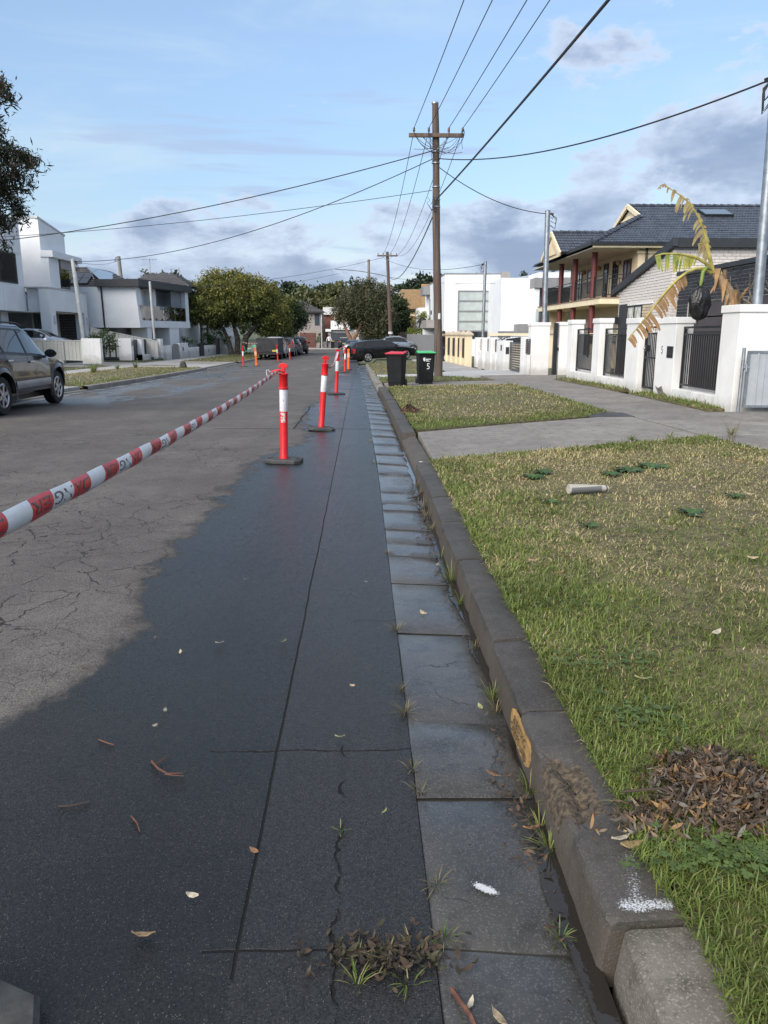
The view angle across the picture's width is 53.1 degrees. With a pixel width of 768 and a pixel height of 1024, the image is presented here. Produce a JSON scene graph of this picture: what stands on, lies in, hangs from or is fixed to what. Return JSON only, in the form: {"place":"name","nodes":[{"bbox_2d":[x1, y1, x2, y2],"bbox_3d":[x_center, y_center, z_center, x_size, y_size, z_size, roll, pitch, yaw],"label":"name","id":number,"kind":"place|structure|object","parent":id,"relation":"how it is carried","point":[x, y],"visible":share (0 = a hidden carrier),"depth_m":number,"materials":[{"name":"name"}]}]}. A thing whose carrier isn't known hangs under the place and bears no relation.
{"place":"outdoors","nodes":[
{"label":"outdoors","id":0,"kind":"place"},
{"bbox_2d":[64,367,202,387],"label":"lawn","id":1,"kind":"structure","parent":0,"point":[107,374],"depth_m":29.47,"materials":[{"name":"plant"}]},
{"bbox_2d":[63,361,235,368],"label":"driveway","id":2,"kind":"structure","parent":0,"point":[177,364],"depth_m":42.92,"materials":[{"name":"concrete"}]},
{"bbox_2d":[70,259,84,337],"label":"service pole","id":3,"kind":"object","parent":2,"relation":"on","point":[76,288],"visible":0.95,"depth_m":41.89,"materials":[{"name":"paint"}]},
{"bbox_2d":[74,159,431,261],"bbox_3d":[-7.582,-12.570,33.609,24.351,2.054,0.028,11,17,40],"label":"overhead cable","id":4,"kind":"object","parent":3,"relation":"attached to","point":[266,226],"visible":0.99,"depth_m":31.12,"materials":[{"name":"black rubber"}]},
{"bbox_2d":[86,327,120,359],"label":"round shrub","id":5,"kind":"object","parent":2,"relation":"on","point":[107,344],"visible":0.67,"depth_m":42.77,"materials":[{"name":"green plant"}]},
{"bbox_2d":[0,352,442,1023],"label":"road","id":6,"kind":"structure","parent":0,"point":[198,544],"depth_m":3.08,"materials":[{"name":"grey asphalt"}]},
{"bbox_2d":[0,979,41,1023],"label":"bollard","id":7,"kind":"object","parent":6,"relation":"on","point":[19,1005],"visible":1,"depth_m":1.70,"materials":[{"name":"black rubber"}]},
{"bbox_2d":[0,370,277,537],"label":"barrier tape","id":8,"kind":"object","parent":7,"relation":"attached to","point":[21,514],"visible":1,"depth_m":2.79,"materials":[{"name":"plastic"}]},
{"bbox_2d":[0,321,68,414],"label":"parked car","id":9,"kind":"object","parent":6,"relation":"on","point":[29,368],"visible":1,"depth_m":15.44,"materials":[{"name":"grey paint"}]},
{"bbox_2d":[12,356,272,401],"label":"kerb","id":10,"kind":"structure","parent":6,"relation":"on","point":[112,383],"depth_m":26.90,"materials":[{"name":"concrete"}]},
{"bbox_2d":[11,356,273,405],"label":"gutter","id":11,"kind":"object","parent":6,"relation":"on","point":[37,399],"visible":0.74,"depth_m":24.86,"materials":[{"name":"concrete"}]},
{"bbox_2d":[256,338,284,358],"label":"box trailer","id":12,"kind":"object","parent":6,"relation":"on","point":[265,345],"visible":0.94,"depth_m":57.38,"materials":[{"name":"metal"}]},
{"bbox_2d":[264,336,290,357],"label":"parked car","id":13,"kind":"object","parent":6,"relation":"on","point":[285,350],"visible":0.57,"depth_m":62.05,"materials":[{"name":"white paint"}]},
{"bbox_2d":[265,363,302,463],"bbox_3d":[-1.186,-1.171,9.099,0.430,1.164,0.330,2,13,4],"label":"bollard","id":14,"kind":"object","parent":6,"relation":"on","point":[283,457],"visible":1,"depth_m":9.07,"materials":[{"name":"red plastic"}]},
{"bbox_2d":[274,336,298,356],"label":"parked car","id":15,"kind":"object","parent":6,"relation":"on","point":[293,348],"visible":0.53,"depth_m":66.62,"materials":[{"name":"grey paint"}]},
{"bbox_2d":[307,356,334,430],"bbox_3d":[-0.963,-1.890,12.224,0.430,1.164,0.330,2,12,-12],"label":"bollard","id":16,"kind":"object","parent":6,"relation":"on","point":[323,391],"visible":1,"depth_m":12.19,"materials":[{"name":"red plastic"}]},
{"bbox_2d":[327,349,344,394],"bbox_3d":[-1.226,-3.661,20.076,0.430,1.164,0.330,-2,13,-22],"label":"bollard","id":17,"kind":"object","parent":6,"relation":"on","point":[335,392],"visible":0.83,"depth_m":20.05,"materials":[{"name":"red plastic"}]},
{"bbox_2d":[282,916,478,992],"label":"gutter dirt","id":18,"kind":"structure","parent":6,"relation":"on","point":[391,962],"depth_m":1.90,"materials":[{"name":"brown soil"}]},
{"bbox_2d":[336,957,382,993],"bbox_3d":[-0.066,1.099,1.828,0.100,0.040,0.094,10,16,36],"label":"grass weed","id":19,"kind":"object","parent":18,"relation":"in","point":[355,973],"depth_m":1.83,"materials":[{"name":"green plant"}]},
{"bbox_2d":[346,339,415,361],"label":"parked car","id":20,"kind":"object","parent":6,"relation":"on","point":[366,350],"visible":0.75,"depth_m":53.34,"materials":[{"name":"black paint"}]},
{"bbox_2d":[359,366,596,1023],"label":"gutter","id":21,"kind":"object","parent":6,"relation":"on","point":[520,972],"depth_m":2.51,"materials":[{"name":"grey concrete"}]},
{"bbox_2d":[449,986,476,1023],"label":"twig","id":22,"kind":"object","parent":21,"relation":"on","point":[463,1005],"visible":1,"depth_m":1.75,"materials":[{"name":"brown wood"}]},
{"bbox_2d":[405,477,580,1003],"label":"gutter litter","id":23,"kind":"object","parent":21,"relation":"on","point":[527,853],"visible":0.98,"depth_m":2.54,"materials":[{"name":"green plant"}]},
{"bbox_2d":[367,371,621,1023],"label":"water","id":24,"kind":"structure","parent":21,"relation":"on","point":[596,989],"depth_m":2.13,"materials":[{"name":"black liquid"}]},
{"bbox_2d":[521,829,556,859],"bbox_3d":[0.506,0.989,2.319,0.185,0.069,0.171,-9,16,-35],"label":"grass weed","id":25,"kind":"object","parent":21,"relation":"on","point":[549,840],"depth_m":2.33,"materials":[{"name":"green plant"}]},
{"bbox_2d":[184,351,263,361],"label":"lawn","id":26,"kind":"structure","parent":0,"point":[225,358],"depth_m":55.60,"materials":[{"name":"plant"}]},
{"bbox_2d":[64,325,614,996],"bbox_3d":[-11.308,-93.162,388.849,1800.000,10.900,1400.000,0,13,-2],"label":"ground","id":27,"kind":"structure","parent":0,"point":[250,339],"depth_m":53.15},
{"bbox_2d":[0,68,52,267],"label":"bottlebrush tree","id":28,"kind":"object","parent":27,"relation":"on","point":[18,157],"visible":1,"depth_m":12.84,"materials":[{"name":"green plant"}]},
{"bbox_2d":[0,216,89,360],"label":"cube house","id":29,"kind":"structure","parent":27,"relation":"on","point":[36,270],"depth_m":46.69,"materials":[{"name":"paint"}]},
{"bbox_2d":[0,251,17,283],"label":"louvre window","id":30,"kind":"structure","parent":29,"relation":"in","point":[8,274],"depth_m":42.69,"materials":[{"name":"black glass"}]},
{"bbox_2d":[3,190,431,236],"bbox_3d":[-11.708,-11.388,30.169,28.041,0.840,0.019,4,14,18],"label":"overhead cable","id":31,"kind":"object","parent":29,"relation":"attached to","point":[228,217],"visible":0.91,"depth_m":28.22,"materials":[{"name":"black rubber"}]},
{"bbox_2d":[21,328,69,339],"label":"parked car","id":32,"kind":"object","parent":27,"relation":"on","point":[37,334],"visible":0.2,"depth_m":42.86,"materials":[{"name":"silver metal"}]},
{"bbox_2d":[33,338,103,363],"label":"metal fence","id":33,"kind":"object","parent":27,"relation":"on","point":[87,350],"visible":0.55,"depth_m":40.44,"materials":[{"name":"white metal"}]},
{"bbox_2d":[25,266,198,357],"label":"house","id":34,"kind":"structure","parent":27,"relation":"on","point":[116,303],"depth_m":53.53,"materials":[{"name":"white paint"}]},
{"bbox_2d":[109,338,163,359],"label":"letterbox wall","id":35,"kind":"structure","parent":27,"relation":"on","point":[130,349],"depth_m":46.45,"materials":[{"name":"white paint"}]},
{"bbox_2d":[90,327,158,356],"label":"raked fence","id":36,"kind":"object","parent":35,"relation":"attached to","point":[152,347],"visible":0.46,"depth_m":48.74,"materials":[{"name":"white paint"}]},
{"bbox_2d":[149,281,155,339],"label":"service pole","id":37,"kind":"object","parent":27,"relation":"on","point":[151,304],"visible":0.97,"depth_m":49.83,"materials":[{"name":"paint"}]},
{"bbox_2d":[64,350,252,373],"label":"footpath","id":38,"kind":"structure","parent":27,"relation":"on","point":[128,365],"depth_m":44.13,"materials":[{"name":"concrete"}]},
{"bbox_2d":[163,336,234,359],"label":"stepped wall","id":39,"kind":"structure","parent":27,"relation":"on","point":[177,351],"depth_m":59.92,"materials":[{"name":"white paint"}]},
{"bbox_2d":[200,330,230,346],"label":"round shrub","id":40,"kind":"object","parent":27,"relation":"on","point":[209,337],"visible":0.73,"depth_m":69.63,"materials":[{"name":"green plant"}]},
{"bbox_2d":[198,323,238,343],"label":"white house","id":41,"kind":"structure","parent":27,"relation":"on","point":[228,331],"depth_m":72.72,"materials":[{"name":"grey paint"}]},
{"bbox_2d":[185,266,296,354],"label":"street tree","id":42,"kind":"object","parent":27,"relation":"on","point":[218,304],"visible":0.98,"depth_m":66.21,"materials":[{"name":"green plant"}]},
{"bbox_2d":[247,294,313,336],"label":"dark tree","id":43,"kind":"object","parent":27,"relation":"on","point":[303,317],"visible":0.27,"depth_m":73.46,"materials":[{"name":"green plant"}]},
{"bbox_2d":[273,280,314,302],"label":"tree","id":44,"kind":"object","parent":27,"relation":"on","point":[288,287],"visible":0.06,"depth_m":142.69,"materials":[{"name":"green plant"}]},
{"bbox_2d":[285,284,320,308],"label":"tree","id":45,"kind":"object","parent":27,"relation":"on","point":[302,295],"visible":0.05,"depth_m":135.07,"materials":[{"name":"green plant"}]},
{"bbox_2d":[294,300,325,347],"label":"brick house","id":46,"kind":"structure","parent":27,"relation":"on","point":[311,334],"depth_m":108.77,"materials":[{"name":"grey"}]},
{"bbox_2d":[300,333,315,347],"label":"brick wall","id":47,"kind":"structure","parent":46,"relation":"in","point":[309,337],"depth_m":108.92,"materials":[{"name":"red brick"}]},
{"bbox_2d":[323,307,333,346],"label":"red brick house","id":48,"kind":"structure","parent":27,"relation":"on","point":[328,318],"depth_m":120.14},
{"bbox_2d":[307,280,358,329],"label":"tree","id":49,"kind":"object","parent":27,"relation":"on","point":[325,298],"visible":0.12,"depth_m":133.09,"materials":[{"name":"green plant"}]},
{"bbox_2d":[325,313,362,347],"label":"render house","id":50,"kind":"structure","parent":27,"relation":"on","point":[335,333],"depth_m":108.93,"materials":[{"name":"paint"}]},
{"bbox_2d":[329,276,399,339],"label":"weeping tree","id":51,"kind":"object","parent":27,"relation":"on","point":[364,314],"visible":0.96,"depth_m":83.87,"materials":[{"name":"green plant"}]},
{"bbox_2d":[335,251,397,335],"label":"utility pole","id":52,"kind":"object","parent":27,"relation":"on","point":[390,332],"visible":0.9,"depth_m":69.11,"materials":[{"name":"wood"}]},
{"bbox_2d":[381,336,416,349],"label":"parked car","id":53,"kind":"object","parent":27,"relation":"on","point":[400,341],"visible":0.4,"depth_m":66.22,"materials":[{"name":"silver metal"}]},
{"bbox_2d":[391,290,415,338],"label":"dark tree","id":54,"kind":"object","parent":27,"relation":"on","point":[403,311],"visible":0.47,"depth_m":91.33,"materials":[{"name":"green plant"}]},
{"bbox_2d":[398,284,428,335],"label":"brick flats","id":55,"kind":"structure","parent":27,"relation":"on","point":[416,299],"depth_m":96.53,"materials":[{"name":"brown"}]},
{"bbox_2d":[405,311,429,334],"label":"young pine","id":56,"kind":"object","parent":27,"relation":"on","point":[418,329],"visible":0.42,"depth_m":76.75,"materials":[{"name":"green plant"}]},
{"bbox_2d":[407,334,433,350],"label":"wall","id":57,"kind":"structure","parent":27,"relation":"on","point":[425,342],"depth_m":62.90,"materials":[{"name":"grey paint"}]},
{"bbox_2d":[400,270,442,288],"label":"tree","id":58,"kind":"object","parent":27,"relation":"on","point":[417,282],"visible":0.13,"depth_m":152.71,"materials":[{"name":"green plant"}]},
{"bbox_2d":[442,330,473,366],"bbox_3d":[3.917,-9.096,42.932,0.471,2.010,10.174,-1,13,-3],"label":"cream fence","id":59,"kind":"object","parent":27,"relation":"on","point":[458,347],"visible":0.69,"depth_m":39.90,"materials":[{"name":"paint"}]},
{"bbox_2d":[416,272,509,355],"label":"modern house","id":60,"kind":"structure","parent":27,"relation":"on","point":[461,307],"depth_m":64.03,"materials":[{"name":"grey"}]},
{"bbox_2d":[457,290,488,330],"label":"window","id":61,"kind":"structure","parent":60,"relation":"in","point":[469,317],"depth_m":64.03,"materials":[{"name":"white glass"}]},
{"bbox_2d":[480,261,486,336],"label":"service pole","id":62,"kind":"object","parent":27,"relation":"on","point":[484,297],"visible":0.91,"depth_m":40.59,"materials":[{"name":"metal"}]},
{"bbox_2d":[474,337,530,374],"bbox_3d":[4.990,-6.671,32.631,0.441,1.520,10.343,-1,13,-4],"label":"slat fence","id":63,"kind":"object","parent":27,"relation":"on","point":[493,354],"visible":0.91,"depth_m":31.85,"materials":[{"name":"white paint"}]},
{"bbox_2d":[487,271,570,338],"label":"modern house","id":64,"kind":"structure","parent":27,"relation":"on","point":[514,304],"depth_m":58.19,"materials":[{"name":"grey"}]},
{"bbox_2d":[542,210,556,321],"bbox_3d":[6.169,-8.290,29.067,0.445,5.882,0.200,0,13,-2],"label":"service pole","id":65,"kind":"object","parent":27,"relation":"on","point":[546,264],"visible":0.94,"depth_m":28.75,"materials":[{"name":"metal"}]},
{"bbox_2d":[488,330,616,367],"bbox_3d":[9.046,-8.120,38.327,7.700,1.980,0.960,0,13,-2],"label":"side fence","id":66,"kind":"object","parent":27,"relation":"on","point":[507,335],"visible":0.1,"depth_m":38.04,"materials":[{"name":"paint"}]},
{"bbox_2d":[366,364,749,1023],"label":"kerb","id":67,"kind":"structure","parent":27,"relation":"on","point":[652,966],"depth_m":2.24,"materials":[{"name":"grey concrete"}]},
{"bbox_2d":[510,708,531,767],"bbox_3d":[0.499,0.824,2.823,0.022,0.092,0.330,0,13,-2],"label":"kerb plate","id":68,"kind":"object","parent":67,"relation":"attached to","point":[522,741],"visible":1,"depth_m":2.80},
{"bbox_2d":[579,794,719,841],"bbox_3d":[0.740,0.857,2.167,0.414,0.057,0.222,0,13,-2],"label":"leaf trail","id":69,"kind":"object","parent":67,"relation":"on","point":[642,814],"visible":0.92,"depth_m":2.15,"materials":[{"name":"brown plant"}]},
{"bbox_2d":[528,322,590,374],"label":"gate wall","id":70,"kind":"structure","parent":27,"relation":"on","point":[539,334],"depth_m":27.43,"materials":[{"name":"white paint"}]},
{"bbox_2d":[412,359,767,450],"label":"footpath","id":71,"kind":"structure","parent":27,"relation":"on","point":[695,421],"depth_m":13.86,"materials":[{"name":"concrete"}]},
{"bbox_2d":[566,304,767,411],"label":"front wall","id":72,"kind":"structure","parent":27,"relation":"on","point":[744,326],"depth_m":16.04,"materials":[{"name":"paint"}]},
{"bbox_2d":[736,348,767,411],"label":"metal gate","id":73,"kind":"structure","parent":72,"relation":"attached to","point":[755,390],"depth_m":13.17,"materials":[{"name":"metal"}]},
{"bbox_2d":[735,274,767,303],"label":"bare frangipani","id":74,"kind":"object","parent":27,"relation":"on","point":[750,295],"visible":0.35,"depth_m":14.62,"materials":[{"name":"grey plant"}]},
{"bbox_2d":[752,77,767,303],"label":"service pole","id":75,"kind":"object","parent":27,"relation":"on","point":[760,265],"visible":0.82,"depth_m":13.25,"materials":[{"name":"metal"}]},
{"bbox_2d":[439,81,763,159],"bbox_3d":[4.133,-9.483,19.201,0.032,1.632,14.400,-4,14,-18],"label":"overhead cable","id":76,"kind":"object","parent":75,"relation":"attached to","point":[740,91],"visible":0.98,"depth_m":16.20,"materials":[{"name":"black rubber"}]},
{"bbox_2d":[0,0,767,292],"label":"sky","id":77,"kind":"structure","parent":0,"point":[138,109],"materials":[{"name":"blue"}]},
{"bbox_2d":[370,362,444,375],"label":"lawn","id":78,"kind":"structure","parent":0,"point":[381,372],"depth_m":35.62,"materials":[{"name":"plant"}]},
{"bbox_2d":[377,375,490,383],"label":"lawn","id":79,"kind":"structure","parent":0,"point":[436,380],"depth_m":24.54,"materials":[{"name":"plant"}]},
{"bbox_2d":[409,101,464,375],"bbox_3d":[1.735,-9.002,26.333,1.835,9.245,0.458,0,13,-2],"label":"utility pole","id":80,"kind":"object","parent":79,"relation":"on","point":[435,135],"visible":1,"depth_m":26.09,"materials":[{"name":"wood"}]},
{"bbox_2d":[0,150,432,240],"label":"overhead cable","id":81,"kind":"object","parent":80,"relation":"attached to","point":[227,202],"visible":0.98,"depth_m":27.84,"materials":[{"name":"black rubber"}]},
{"bbox_2d":[436,0,609,199],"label":"overhead cable","id":82,"kind":"object","parent":80,"relation":"attached to","point":[595,15],"visible":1,"depth_m":13.52,"materials":[{"name":"black rubber"}]},
{"bbox_2d":[377,370,549,377],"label":"driveway","id":83,"kind":"structure","parent":0,"point":[478,374],"depth_m":29.50,"materials":[{"name":"concrete"}]},
{"bbox_2d":[387,382,605,434],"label":"lawn","id":84,"kind":"structure","parent":0,"point":[446,397],"depth_m":14.53,"materials":[{"name":"plant"}]},
{"bbox_2d":[384,375,622,388],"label":"driveway","id":85,"kind":"structure","parent":0,"point":[490,382],"depth_m":23.23,"materials":[{"name":"concrete"}]},
{"bbox_2d":[385,351,407,385],"bbox_3d":[0.359,-4.071,21.840,0.540,0.961,0.694,3,13,12],"label":"wheelie bin","id":86,"kind":"object","parent":85,"relation":"on","point":[396,367],"visible":0.97,"depth_m":21.60,"materials":[{"name":"black plastic"}]},
{"bbox_2d":[415,350,435,383],"bbox_3d":[1.222,-4.301,22.839,0.540,0.961,0.694,-1,13,-5],"label":"wheelie bin","id":87,"kind":"object","parent":85,"relation":"on","point":[425,365],"visible":0.99,"depth_m":22.59,"materials":[{"name":"black plastic"}]},
{"bbox_2d":[554,374,628,391],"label":"grass","id":88,"kind":"structure","parent":0,"point":[573,379],"depth_m":20.82,"materials":[{"name":"green plant"}]},
{"bbox_2d":[418,412,767,459],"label":"driveway","id":89,"kind":"structure","parent":0,"point":[532,436],"depth_m":10.57,"materials":[{"name":"concrete"}]},
{"bbox_2d":[588,412,634,417],"bbox_3d":[3.758,-1.634,13.002,0.750,0.034,0.650,0,13,-2],"label":"pit lid","id":90,"kind":"object","parent":89,"relation":"on","point":[611,414],"visible":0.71,"depth_m":12.82,"materials":[{"name":"concrete"}]},
{"bbox_2d":[429,432,767,1023],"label":"lawn","id":91,"kind":"structure","parent":0,"point":[679,558],"depth_m":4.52,"materials":[{"name":"plant"}]},
{"bbox_2d":[566,484,608,493],"bbox_3d":[1.730,-0.200,6.508,0.368,0.086,0.085,-3,13,-12],"label":"rolled newspaper","id":92,"kind":"object","parent":91,"relation":"on","point":[578,488],"visible":1,"depth_m":6.47,"materials":[{"name":"paper"}]},
{"bbox_2d":[508,579,690,610],"bbox_3d":[1.099,0.430,3.977,0.882,0.030,0.483,0,13,-2],"label":"clover","id":93,"kind":"object","parent":91,"relation":"on","point":[573,602],"visible":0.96,"depth_m":3.88,"materials":[{"name":"green plant"}]},
{"bbox_2d":[551,643,691,677],"bbox_3d":[1.009,0.614,3.173,0.630,0.030,0.329,0,13,-2],"label":"clover","id":94,"kind":"object","parent":91,"relation":"on","point":[620,660],"visible":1,"depth_m":3.19,"materials":[{"name":"green plant"}]},
{"bbox_2d":[595,689,687,746],"bbox_3d":[0.910,0.717,2.732,0.311,0.030,0.368,3,13,14],"label":"clover","id":95,"kind":"object","parent":91,"relation":"on","point":[638,718],"visible":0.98,"depth_m":2.73,"materials":[{"name":"green plant"}]},
{"bbox_2d":[603,737,767,872],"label":"leaf pile","id":96,"kind":"object","parent":91,"relation":"on","point":[706,770],"visible":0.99,"depth_m":2.19,"materials":[{"name":"brown plant"}]},
{"bbox_2d":[621,787,699,804],"bbox_3d":[0.794,0.815,2.214,0.214,0.050,0.008,7,15,28],"label":"twig","id":97,"kind":"object","parent":96,"relation":"in","point":[645,789],"visible":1,"depth_m":2.22,"materials":[{"name":"brown wood"}]},
{"bbox_2d":[619,822,767,882],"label":"clover","id":98,"kind":"object","parent":91,"relation":"on","point":[724,853],"visible":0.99,"depth_m":1.99,"materials":[{"name":"green plant"}]},
{"bbox_2d":[532,203,759,341],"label":"cream house","id":99,"kind":"structure","parent":0,"point":[600,265],"depth_m":39.29,"materials":[{"name":"ceramic"}]},
{"bbox_2d":[629,388,723,411],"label":"grass","id":100,"kind":"structure","parent":0,"point":[685,400],"depth_m":15.06,"materials":[{"name":"green plant"}]},
{"bbox_2d":[650,379,714,392],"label":"paving","id":101,"kind":"structure","parent":0,"point":[707,390],"depth_m":19.08,"materials":[{"name":"concrete"}]},
{"bbox_2d":[627,183,748,347],"bbox_3d":[5.714,-4.003,14.309,2.583,3.975,0.471,-2,13,-10],"label":"banana plant","id":102,"kind":"object","parent":101,"relation":"on","point":[729,293],"visible":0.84,"depth_m":14.17,"materials":[{"name":"yellow plant"}]},
{"bbox_2d":[688,283,711,324],"bbox_3d":[5.904,-3.896,14.400,0.441,0.762,0.358,0,13,-2],"label":"black bag","id":103,"kind":"object","parent":102,"relation":"hanging from","point":[700,303],"visible":1,"depth_m":14.29,"materials":[{"name":"plastic"}]},
{"bbox_2d":[611,238,767,388],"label":"brick house","id":104,"kind":"structure","parent":0,"point":[644,286],"depth_m":22.05,"materials":[{"name":"white brick"}]},
{"bbox_2d":[625,304,643,342],"bbox_3d":[8.254,-5.852,25.480,0.070,1.940,1.400,0,13,-2],"label":"window","id":105,"kind":"structure","parent":104,"relation":"in","point":[632,310],"depth_m":25.30,"materials":[{"name":"white glass"}]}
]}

